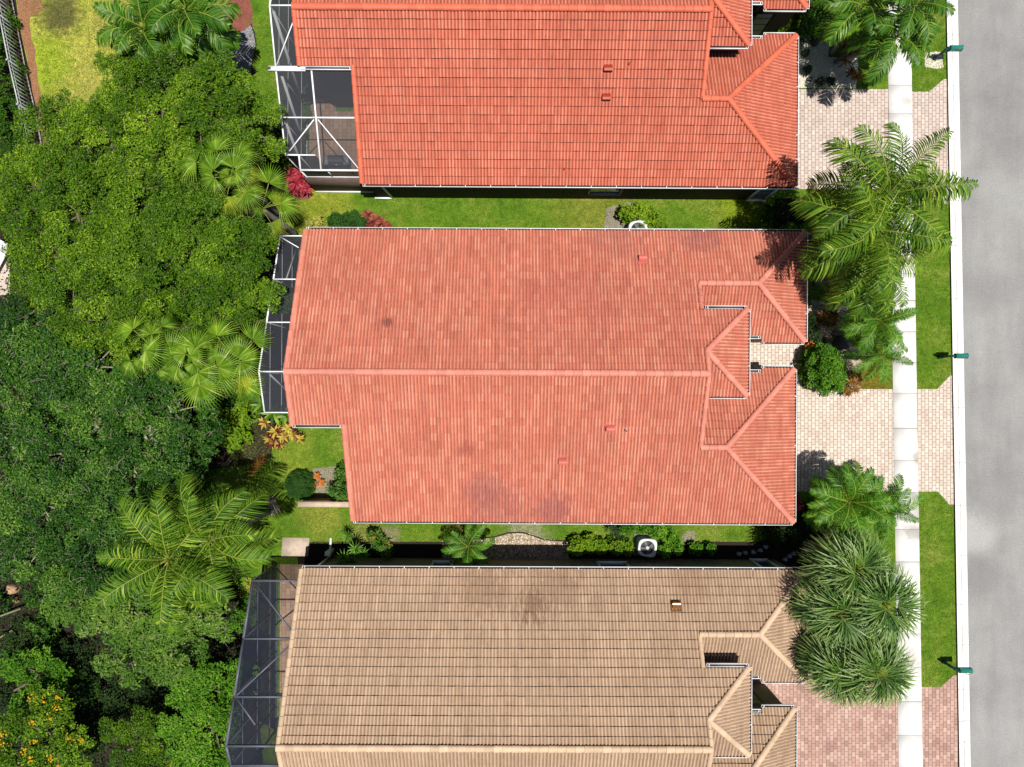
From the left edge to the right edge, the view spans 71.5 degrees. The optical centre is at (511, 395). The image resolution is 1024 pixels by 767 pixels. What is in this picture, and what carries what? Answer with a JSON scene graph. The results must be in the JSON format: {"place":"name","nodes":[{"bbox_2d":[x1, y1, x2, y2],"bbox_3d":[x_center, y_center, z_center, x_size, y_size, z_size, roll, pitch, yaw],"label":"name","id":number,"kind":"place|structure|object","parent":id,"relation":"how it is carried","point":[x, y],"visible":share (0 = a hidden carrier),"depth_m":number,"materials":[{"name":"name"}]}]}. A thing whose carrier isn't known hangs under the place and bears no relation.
{"place":"outdoors","nodes":[
{"label":"outdoors","id":0,"kind":"place"},
{"bbox_2d":[0,0,956,766],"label":"lawn","id":1,"kind":"structure","parent":0,"point":[260,8],"depth_m":36.00,"materials":[{"name":"plant"}]},
{"bbox_2d":[0,0,39,164],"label":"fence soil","id":2,"kind":"structure","parent":1,"relation":"on","point":[20,56],"depth_m":35.99,"materials":[{"name":"soil"}]},
{"bbox_2d":[0,6,33,233],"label":"hedge","id":3,"kind":"object","parent":2,"relation":"on","point":[9,101],"visible":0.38,"depth_m":35.03,"materials":[{"name":"green plant"}]},
{"bbox_2d":[3,14,34,114],"bbox_3d":[-24.619,-16.528,35.514,0.781,0.978,4.956,-10,90,0],"label":"shrub","id":4,"kind":"object","parent":2,"relation":"on","point":[19,63],"visible":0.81,"depth_m":35.43,"materials":[{"name":"green plant"}]},
{"bbox_2d":[0,0,40,143],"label":"fence","id":5,"kind":"object","parent":2,"relation":"on","point":[11,62],"visible":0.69,"depth_m":35.04,"materials":[{"name":"metal"}]},
{"bbox_2d":[17,1,48,164],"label":"pine straw","id":6,"kind":"object","parent":1,"relation":"on","point":[25,31],"visible":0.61,"depth_m":35.99,"materials":[{"name":"plant"}]},
{"bbox_2d":[17,0,43,20],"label":"pine straw","id":7,"kind":"object","parent":6,"relation":"on","point":[26,8],"visible":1,"depth_m":35.99,"materials":[{"name":"plant"}]},
{"bbox_2d":[92,0,191,83],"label":"palm tree","id":8,"kind":"object","parent":1,"relation":"on","point":[126,24],"visible":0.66,"depth_m":30.26,"materials":[{"name":"green plant"}]},
{"bbox_2d":[0,92,287,766],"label":"shade soil","id":9,"kind":"structure","parent":1,"relation":"on","point":[223,458],"depth_m":35.99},
{"bbox_2d":[0,245,9,294],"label":"patio","id":10,"kind":"structure","parent":9,"relation":"on","point":[4,275],"depth_m":35.99,"materials":[{"name":"concrete"}]},
{"bbox_2d":[0,552,64,677],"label":"shrub","id":11,"kind":"object","parent":9,"relation":"on","point":[32,627],"visible":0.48,"depth_m":35.06,"materials":[{"name":"green plant"}]},
{"bbox_2d":[0,681,98,766],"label":"tree","id":12,"kind":"object","parent":9,"relation":"on","point":[33,729],"visible":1,"depth_m":32.60,"materials":[{"name":"green plant"}]},
{"bbox_2d":[0,638,100,721],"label":"tree","id":13,"kind":"object","parent":9,"relation":"on","point":[45,673],"visible":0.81,"depth_m":34.10,"materials":[{"name":"green plant"}]},
{"bbox_2d":[0,293,110,437],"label":"tree","id":14,"kind":"object","parent":9,"relation":"on","point":[30,350],"visible":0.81,"depth_m":30.75,"materials":[{"name":"green plant"}]},
{"bbox_2d":[0,160,125,337],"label":"tree","id":15,"kind":"object","parent":9,"relation":"on","point":[46,273],"visible":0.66,"depth_m":30.07,"materials":[{"name":"green plant"}]},
{"bbox_2d":[0,388,135,554],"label":"tree","id":16,"kind":"object","parent":9,"relation":"on","point":[33,479],"visible":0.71,"depth_m":30.71,"materials":[{"name":"green plant"}]},
{"bbox_2d":[0,500,160,606],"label":"tree","id":17,"kind":"object","parent":9,"relation":"on","point":[29,550],"visible":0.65,"depth_m":30.75,"materials":[{"name":"green plant"}]},
{"bbox_2d":[0,87,163,237],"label":"tree","id":18,"kind":"object","parent":9,"relation":"on","point":[39,158],"visible":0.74,"depth_m":30.19,"materials":[{"name":"green plant"}]},
{"bbox_2d":[0,649,171,745],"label":"shrub","id":19,"kind":"object","parent":9,"relation":"on","point":[142,693],"visible":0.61,"depth_m":34.89,"materials":[{"name":"green plant"}]},
{"bbox_2d":[1,615,171,760],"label":"shrub","id":20,"kind":"object","parent":9,"relation":"on","point":[92,707],"visible":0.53,"depth_m":35.10,"materials":[{"name":"green plant"}]},
{"bbox_2d":[0,304,245,766],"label":"undergrowth","id":21,"kind":"object","parent":9,"relation":"on","point":[99,640],"visible":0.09,"depth_m":35.90,"materials":[{"name":"green plant"}]},
{"bbox_2d":[34,317,228,464],"bbox_3d":[-16.528,-0.250,32.957,8.383,6.108,5.485,29,90,0],"label":"tree","id":22,"kind":"object","parent":9,"relation":"on","point":[106,383],"visible":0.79,"depth_m":30.59,"materials":[{"name":"green plant"}]},
{"bbox_2d":[55,394,211,549],"bbox_3d":[-16.826,3.525,32.914,7.231,6.193,5.104,-41,90,0],"label":"tree","id":23,"kind":"object","parent":9,"relation":"on","point":[152,475],"visible":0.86,"depth_m":30.58,"materials":[{"name":"green plant"}]},
{"bbox_2d":[45,191,223,364],"bbox_3d":[-15.966,-5.067,32.565,5.917,6.889,8.542,34,90,0],"label":"tree","id":24,"kind":"object","parent":9,"relation":"on","point":[131,285],"visible":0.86,"depth_m":29.82,"materials":[{"name":"green plant"}]},
{"bbox_2d":[39,549,235,689],"bbox_3d":[-16.851,9.415,33.123,8.715,5.777,6.082,40,90,0],"label":"tree","id":25,"kind":"object","parent":9,"relation":"on","point":[137,636],"visible":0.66,"depth_m":30.96,"materials":[{"name":"green plant"}]},
{"bbox_2d":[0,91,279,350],"bbox_3d":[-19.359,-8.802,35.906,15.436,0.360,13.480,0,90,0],"label":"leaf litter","id":26,"kind":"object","parent":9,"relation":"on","point":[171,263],"visible":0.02,"depth_m":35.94,"materials":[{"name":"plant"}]},
{"bbox_2d":[97,704,187,766],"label":"tree","id":27,"kind":"object","parent":9,"relation":"on","point":[154,757],"visible":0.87,"depth_m":32.97,"materials":[{"name":"green plant"}]},
{"bbox_2d":[112,314,208,382],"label":"palm tree","id":28,"kind":"object","parent":9,"relation":"on","point":[151,346],"visible":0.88,"depth_m":29.32,"materials":[{"name":"plant"}]},
{"bbox_2d":[97,111,234,269],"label":"tree","id":29,"kind":"object","parent":9,"relation":"on","point":[176,152],"visible":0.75,"depth_m":29.64,"materials":[{"name":"green plant"}]},
{"bbox_2d":[89,39,287,175],"bbox_3d":[-14.315,-12.558,32.701,8.776,6.619,5.825,0,90,0],"label":"tree","id":30,"kind":"object","parent":9,"relation":"on","point":[177,106],"visible":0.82,"depth_m":30.30,"materials":[{"name":"green plant"}]},
{"bbox_2d":[159,324,252,411],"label":"palm tree","id":31,"kind":"object","parent":9,"relation":"on","point":[192,344],"visible":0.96,"depth_m":29.12,"materials":[{"name":"plant"}]},
{"bbox_2d":[153,651,259,766],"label":"tree","id":32,"kind":"object","parent":9,"relation":"on","point":[198,706],"visible":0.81,"depth_m":32.42,"materials":[{"name":"green plant"}]},
{"bbox_2d":[144,204,286,364],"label":"tree","id":33,"kind":"object","parent":9,"relation":"on","point":[233,282],"visible":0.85,"depth_m":30.34,"materials":[{"name":"green plant"}]},
{"bbox_2d":[176,132,280,216],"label":"palm tree","id":34,"kind":"object","parent":9,"relation":"on","point":[209,164],"visible":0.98,"depth_m":29.22,"materials":[{"name":"green plant"}]},
{"bbox_2d":[196,348,261,410],"bbox_3d":[-13.506,-0.639,35.024,4.555,1.969,2.446,-25,90,0],"label":"shrub","id":35,"kind":"object","parent":9,"relation":"on","point":[221,403],"visible":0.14,"depth_m":35.10,"materials":[{"name":"green plant"}]},
{"bbox_2d":[207,394,258,452],"bbox_3d":[-13.884,1.238,35.215,2.434,1.588,3.311,0,90,0],"label":"shrub","id":36,"kind":"object","parent":9,"relation":"on","point":[238,420],"visible":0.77,"depth_m":35.03,"materials":[{"name":"green plant"}]},
{"bbox_2d":[204,315,274,401],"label":"palm tree","id":37,"kind":"object","parent":9,"relation":"on","point":[246,363],"visible":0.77,"depth_m":29.80,"materials":[{"name":"green plant"}]},
{"bbox_2d":[249,382,288,425],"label":"shrub","id":38,"kind":"object","parent":9,"relation":"on","point":[272,416],"visible":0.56,"depth_m":34.97,"materials":[{"name":"green plant"}]},
{"bbox_2d":[89,481,252,635],"bbox_3d":[-13.543,6.582,31.137,5.495,9.726,6.064,0,90,0],"label":"palm tree","id":39,"kind":"object","parent":1,"relation":"on","point":[153,541],"visible":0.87,"depth_m":27.76,"materials":[{"name":"plant"}]},
{"bbox_2d":[135,471,281,606],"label":"palm tree","id":40,"kind":"object","parent":1,"relation":"on","point":[191,504],"visible":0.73,"depth_m":28.49,"materials":[{"name":"plant"}]},
{"bbox_2d":[215,0,252,33],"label":"red mulch","id":41,"kind":"object","parent":1,"relation":"on","point":[240,24],"visible":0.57,"depth_m":35.99,"materials":[{"name":"wood"}]},
{"bbox_2d":[142,0,242,65],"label":"palm tree","id":42,"kind":"object","parent":41,"relation":"on","point":[210,20],"visible":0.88,"depth_m":30.14,"materials":[{"name":"green plant"}]},
{"bbox_2d":[218,26,254,75],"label":"grey gravel","id":43,"kind":"structure","parent":1,"relation":"on","point":[246,47],"depth_m":35.99,"materials":[{"name":"gravel"}]},
{"bbox_2d":[228,590,248,634],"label":"shrub","id":44,"kind":"object","parent":1,"relation":"on","point":[242,606],"visible":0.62,"depth_m":35.40,"materials":[{"name":"green plant"}]},
{"bbox_2d":[244,280,271,336],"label":"shrub","id":45,"kind":"object","parent":1,"relation":"on","point":[261,319],"visible":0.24,"depth_m":32.43,"materials":[{"name":"green plant"}]},
{"bbox_2d":[231,163,305,242],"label":"palm tree","id":46,"kind":"object","parent":1,"relation":"on","point":[282,204],"visible":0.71,"depth_m":30.93,"materials":[{"name":"green plant"}]},
{"bbox_2d":[251,121,290,196],"bbox_3d":[-11.762,-11.832,35.163,1.772,1.688,3.997,23,90,0],"label":"shrub","id":47,"kind":"object","parent":1,"relation":"on","point":[276,131],"visible":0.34,"depth_m":35.01,"materials":[{"name":"green plant"}]},
{"bbox_2d":[225,563,317,766],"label":"lanai cage","id":48,"kind":"object","parent":1,"relation":"on","point":[251,736],"visible":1,"depth_m":33.02,"materials":[{"name":"brown metal"}]},
{"bbox_2d":[258,235,301,412],"bbox_3d":[-10.095,-3.353,33.142,1.472,5.717,8.207,0,90,0],"label":"lanai cage","id":49,"kind":"object","parent":1,"relation":"on","point":[272,386],"visible":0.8,"depth_m":31.10,"materials":[{"name":"white metal"}]},
{"bbox_2d":[258,417,305,449],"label":"shrub","id":50,"kind":"object","parent":1,"relation":"on","point":[271,440],"visible":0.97,"depth_m":35.18,"materials":[{"name":"yellow plant"}]},
{"bbox_2d":[279,582,296,716],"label":"patio","id":51,"kind":"structure","parent":1,"relation":"on","point":[287,595],"depth_m":35.97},
{"bbox_2d":[281,537,309,556],"bbox_3d":[-10.944,7.641,35.955,1.422,0.090,0.990,0,90,0],"label":"concrete pad","id":52,"kind":"object","parent":1,"relation":"on","point":[295,546],"visible":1,"depth_m":35.91,"materials":[{"name":"concrete"}]},
{"bbox_2d":[283,166,312,196],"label":"shrub","id":53,"kind":"object","parent":1,"relation":"on","point":[296,178],"visible":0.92,"depth_m":35.04,"materials":[{"name":"red plant"}]},
{"bbox_2d":[283,470,315,501],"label":"shrub","id":54,"kind":"object","parent":1,"relation":"on","point":[291,481],"visible":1,"depth_m":35.02,"materials":[{"name":"green plant"}]},
{"bbox_2d":[268,0,373,192],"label":"pool cage","id":55,"kind":"object","parent":1,"relation":"on","point":[318,126],"visible":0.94,"depth_m":31.98,"materials":[{"name":"white metal"}]},
{"bbox_2d":[298,497,348,506],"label":"garden wall","id":56,"kind":"structure","parent":1,"relation":"on","point":[318,502],"depth_m":34.25,"materials":[{"name":"concrete"}]},
{"bbox_2d":[313,466,345,496],"bbox_3d":[-9.216,4.340,35.994,1.768,0.001,1.610,0,90,0],"label":"soil patch","id":57,"kind":"object","parent":1,"relation":"on","point":[326,477],"visible":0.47,"depth_m":35.99,"materials":[{"name":"gravel"}]},
{"bbox_2d":[325,460,347,501],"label":"shrub","id":58,"kind":"object","parent":1,"relation":"on","point":[336,489],"visible":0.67,"depth_m":34.67,"materials":[{"name":"green plant"}]},
{"bbox_2d":[326,209,367,226],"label":"hedge","id":59,"kind":"object","parent":1,"relation":"on","point":[346,218],"visible":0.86,"depth_m":35.21,"materials":[{"name":"green plant"}]},
{"bbox_2d":[361,208,393,226],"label":"shrub","id":60,"kind":"object","parent":1,"relation":"on","point":[374,221],"visible":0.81,"depth_m":35.30,"materials":[{"name":"red plant"}]},
{"bbox_2d":[365,528,394,559],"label":"shrub","id":61,"kind":"object","parent":1,"relation":"on","point":[375,538],"visible":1,"depth_m":35.15,"materials":[{"name":"green plant"}]},
{"bbox_2d":[275,538,807,766],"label":"house","id":62,"kind":"structure","parent":1,"relation":"on","point":[445,662],"depth_m":31.18,"materials":[{"name":"beige tile"}]},
{"bbox_2d":[291,0,809,200],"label":"house","id":63,"kind":"structure","parent":1,"relation":"on","point":[650,99],"depth_m":31.70,"materials":[{"name":"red tile"}]},
{"bbox_2d":[587,188,623,195],"bbox_3d":[4.542,-9.956,34.498,1.657,1.185,0.125,0,90,0],"label":"window","id":64,"kind":"structure","parent":63,"relation":"in","point":[592,191],"depth_m":34.72,"materials":[{"name":"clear glass"}]},
{"bbox_2d":[752,12,776,34],"bbox_3d":[12.079,-18.155,34.823,1.009,2.335,0.121,0,90,0],"label":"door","id":65,"kind":"structure","parent":63,"relation":"in","point":[771,15],"depth_m":34.49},
{"bbox_2d":[298,542,816,567],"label":"shade mulch","id":66,"kind":"object","parent":1,"relation":"on","point":[725,550],"visible":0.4,"depth_m":35.99,"materials":[{"name":"soil"}]},
{"bbox_2d":[333,530,370,564],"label":"shrub","id":67,"kind":"object","parent":66,"relation":"on","point":[354,552],"visible":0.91,"depth_m":34.60,"materials":[{"name":"green plant"}]},
{"bbox_2d":[442,533,569,558],"bbox_3d":[-0.324,7.734,35.990,6.416,0.001,1.645,0,90,0],"label":"rock strip","id":68,"kind":"object","parent":66,"relation":"on","point":[541,550],"visible":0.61,"depth_m":35.99,"materials":[{"name":"gravel"}]},
{"bbox_2d":[441,524,495,565],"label":"palm tree","id":69,"kind":"object","parent":68,"relation":"on","point":[472,548],"visible":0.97,"depth_m":33.83,"materials":[{"name":"plant"}]},
{"bbox_2d":[567,534,634,557],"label":"shrub","id":70,"kind":"object","parent":66,"relation":"on","point":[590,544],"visible":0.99,"depth_m":35.13,"materials":[{"name":"green plant"}]},
{"bbox_2d":[631,532,656,557],"bbox_3d":[6.705,7.522,35.572,1.200,0.845,1.150,7,90,0],"label":"air conditioner","id":71,"kind":"object","parent":66,"relation":"on","point":[645,545],"visible":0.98,"depth_m":35.32,"materials":[{"name":"metal"}]},
{"bbox_2d":[604,202,652,227],"bbox_3d":[6.250,-8.947,35.994,3.237,0.001,1.788,0,90,0],"label":"soil patch","id":72,"kind":"object","parent":1,"relation":"on","point":[611,220],"visible":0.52,"depth_m":35.99,"materials":[{"name":"gravel"}]},
{"bbox_2d":[616,201,667,228],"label":"shrub","id":73,"kind":"object","parent":72,"relation":"on","point":[638,211],"visible":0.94,"depth_m":35.12,"materials":[{"name":"green plant"}]},
{"bbox_2d":[619,525,716,558],"bbox_3d":[7.658,7.208,35.305,5.288,1.400,1.836,25,90,0],"label":"shrub","id":74,"kind":"object","parent":1,"relation":"on","point":[666,533],"visible":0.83,"depth_m":35.06,"materials":[{"name":"green plant"}]},
{"bbox_2d":[774,198,804,228],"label":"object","id":75,"kind":"structure","parent":1,"relation":"on","point":[786,200],"depth_m":35.99,"materials":[{"name":"plant"}]},
{"bbox_2d":[760,198,814,251],"bbox_3d":[14.155,-8.466,35.250,3.676,1.513,1.834,43,90,0],"label":"shrub","id":76,"kind":"object","parent":75,"relation":"on","point":[787,214],"visible":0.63,"depth_m":34.95,"materials":[{"name":"green plant"}]},
{"bbox_2d":[760,507,825,566],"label":"garden bed","id":77,"kind":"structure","parent":1,"relation":"on","point":[778,552],"depth_m":35.99,"materials":[{"name":"soil"}]},
{"bbox_2d":[762,501,857,548],"bbox_3d":[14.932,6.463,35.494,4.960,1.042,2.550,0,90,0],"label":"shrub","id":78,"kind":"object","parent":77,"relation":"on","point":[800,535],"visible":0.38,"depth_m":35.45,"materials":[{"name":"green plant"}]},
{"bbox_2d":[793,523,899,611],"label":"palm tree","id":79,"kind":"object","parent":77,"relation":"on","point":[847,549],"visible":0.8,"depth_m":30.24,"materials":[{"name":"plant"}]},
{"bbox_2d":[790,0,837,42],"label":"shrub","id":80,"kind":"object","parent":1,"relation":"on","point":[812,18],"visible":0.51,"depth_m":34.87,"materials":[{"name":"green plant"}]},
{"bbox_2d":[808,294,827,347],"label":"shrub","id":81,"kind":"object","parent":1,"relation":"on","point":[815,329],"visible":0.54,"depth_m":35.22,"materials":[{"name":"green plant"}]},
{"bbox_2d":[778,564,877,651],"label":"palm tree","id":82,"kind":"object","parent":1,"relation":"on","point":[848,630],"visible":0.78,"depth_m":30.47,"materials":[{"name":"plant"}]},
{"bbox_2d":[803,301,860,389],"bbox_3d":[16.202,-2.568,35.969,3.060,0.033,4.595,0,90,0],"label":"river rock","id":83,"kind":"object","parent":1,"relation":"on","point":[826,334],"visible":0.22,"depth_m":35.97,"materials":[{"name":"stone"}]},
{"bbox_2d":[796,342,848,396],"bbox_3d":[15.397,-1.324,34.931,2.485,2.156,2.333,25,90,0],"label":"shrub","id":84,"kind":"object","parent":83,"relation":"on","point":[828,357],"visible":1,"depth_m":34.49,"materials":[{"name":"green plant"}]},
{"bbox_2d":[815,308,840,329],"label":"shrub","id":85,"kind":"object","parent":83,"relation":"on","point":[832,317],"visible":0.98,"depth_m":35.31,"materials":[{"name":"brown plant"}]},
{"bbox_2d":[842,370,863,397],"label":"shrub","id":86,"kind":"object","parent":83,"relation":"on","point":[851,381],"visible":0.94,"depth_m":35.30,"materials":[{"name":"brown plant"}]},
{"bbox_2d":[832,286,918,354],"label":"palm tree","id":87,"kind":"object","parent":83,"relation":"on","point":[871,325],"visible":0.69,"depth_m":32.45,"materials":[{"name":"plant"}]},
{"bbox_2d":[804,347,860,389],"bbox_3d":[16.245,-1.404,35.990,2.916,0.001,2.196,0,90,0],"label":"rock bed","id":88,"kind":"object","parent":1,"relation":"on","point":[849,363],"visible":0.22,"depth_m":35.99,"materials":[{"name":"gravel"}]},
{"bbox_2d":[843,327,913,384],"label":"palm tree","id":89,"kind":"object","parent":88,"relation":"on","point":[873,356],"visible":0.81,"depth_m":33.30,"materials":[{"name":"plant"}]},
{"bbox_2d":[793,624,878,708],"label":"palm tree","id":90,"kind":"object","parent":1,"relation":"on","point":[820,659],"visible":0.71,"depth_m":30.86,"materials":[{"name":"plant"}]},
{"bbox_2d":[802,459,898,540],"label":"palm tree","id":91,"kind":"object","parent":1,"relation":"on","point":[824,514],"visible":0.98,"depth_m":32.08,"materials":[{"name":"plant"}]},
{"bbox_2d":[811,0,895,54],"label":"palm tree","id":92,"kind":"object","parent":1,"relation":"on","point":[830,33],"visible":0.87,"depth_m":31.76,"materials":[{"name":"green plant"}]},
{"bbox_2d":[788,155,952,308],"bbox_3d":[14.523,-6.909,31.422,5.913,9.168,6.320,0,90,0],"label":"palm tree","id":93,"kind":"object","parent":1,"relation":"on","point":[823,253],"visible":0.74,"depth_m":28.37,"materials":[{"name":"plant"}]},
{"bbox_2d":[807,212,934,321],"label":"palm tree","id":94,"kind":"object","parent":1,"relation":"on","point":[854,315],"visible":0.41,"depth_m":30.50,"materials":[{"name":"plant"}]},
{"bbox_2d":[824,616,919,709],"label":"palm tree","id":95,"kind":"object","parent":1,"relation":"on","point":[895,673],"visible":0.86,"depth_m":30.04,"materials":[{"name":"plant"}]},
{"bbox_2d":[825,556,929,646],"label":"palm tree","id":96,"kind":"object","parent":1,"relation":"on","point":[886,623],"visible":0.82,"depth_m":29.53,"materials":[{"name":"plant"}]},
{"bbox_2d":[842,473,924,543],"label":"palm tree","id":97,"kind":"object","parent":1,"relation":"on","point":[904,510],"visible":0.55,"depth_m":32.11,"materials":[{"name":"plant"}]},
{"bbox_2d":[833,0,942,86],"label":"palm tree","id":98,"kind":"object","parent":1,"relation":"on","point":[888,45],"visible":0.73,"depth_m":31.47,"materials":[{"name":"green plant"}]},
{"bbox_2d":[806,122,978,276],"bbox_3d":[15.357,-8.004,31.038,6.188,9.945,5.928,0,90,0],"label":"palm tree","id":99,"kind":"object","parent":1,"relation":"on","point":[867,163],"visible":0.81,"depth_m":27.90,"materials":[{"name":"plant"}]},
{"bbox_2d":[837,0,955,57],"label":"palm tree","id":100,"kind":"object","parent":1,"relation":"on","point":[907,28],"visible":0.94,"depth_m":30.47,"materials":[{"name":"green plant"}]},
{"bbox_2d":[283,227,807,524],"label":"house","id":101,"kind":"structure","parent":0,"point":[604,376],"depth_m":31.68,"materials":[{"name":"tile"}]},
{"bbox_2d":[799,34,857,88],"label":"gravel","id":102,"kind":"structure","parent":0,"point":[813,71],"depth_m":35.97,"materials":[{"name":"gravel"}]},
{"bbox_2d":[750,335,953,504],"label":"driveway","id":103,"kind":"structure","parent":0,"point":[837,428],"depth_m":35.99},
{"bbox_2d":[752,670,957,766],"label":"driveway","id":104,"kind":"structure","parent":0,"point":[828,735],"depth_m":35.99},
{"bbox_2d":[795,79,948,203],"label":"driveway","id":105,"kind":"structure","parent":0,"point":[825,115],"depth_m":35.99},
{"bbox_2d":[887,5,922,766],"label":"sidewalk","id":106,"kind":"structure","parent":0,"point":[910,742],"depth_m":35.98,"materials":[{"name":"concrete"}]},
{"bbox_2d":[957,0,1023,766],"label":"road","id":107,"kind":"structure","parent":0,"point":[990,34],"depth_m":35.99,"materials":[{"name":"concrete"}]},
{"bbox_2d":[945,0,970,766],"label":"kerb","id":108,"kind":"structure","parent":107,"relation":"on","point":[959,464],"depth_m":35.97,"materials":[{"name":"concrete"}]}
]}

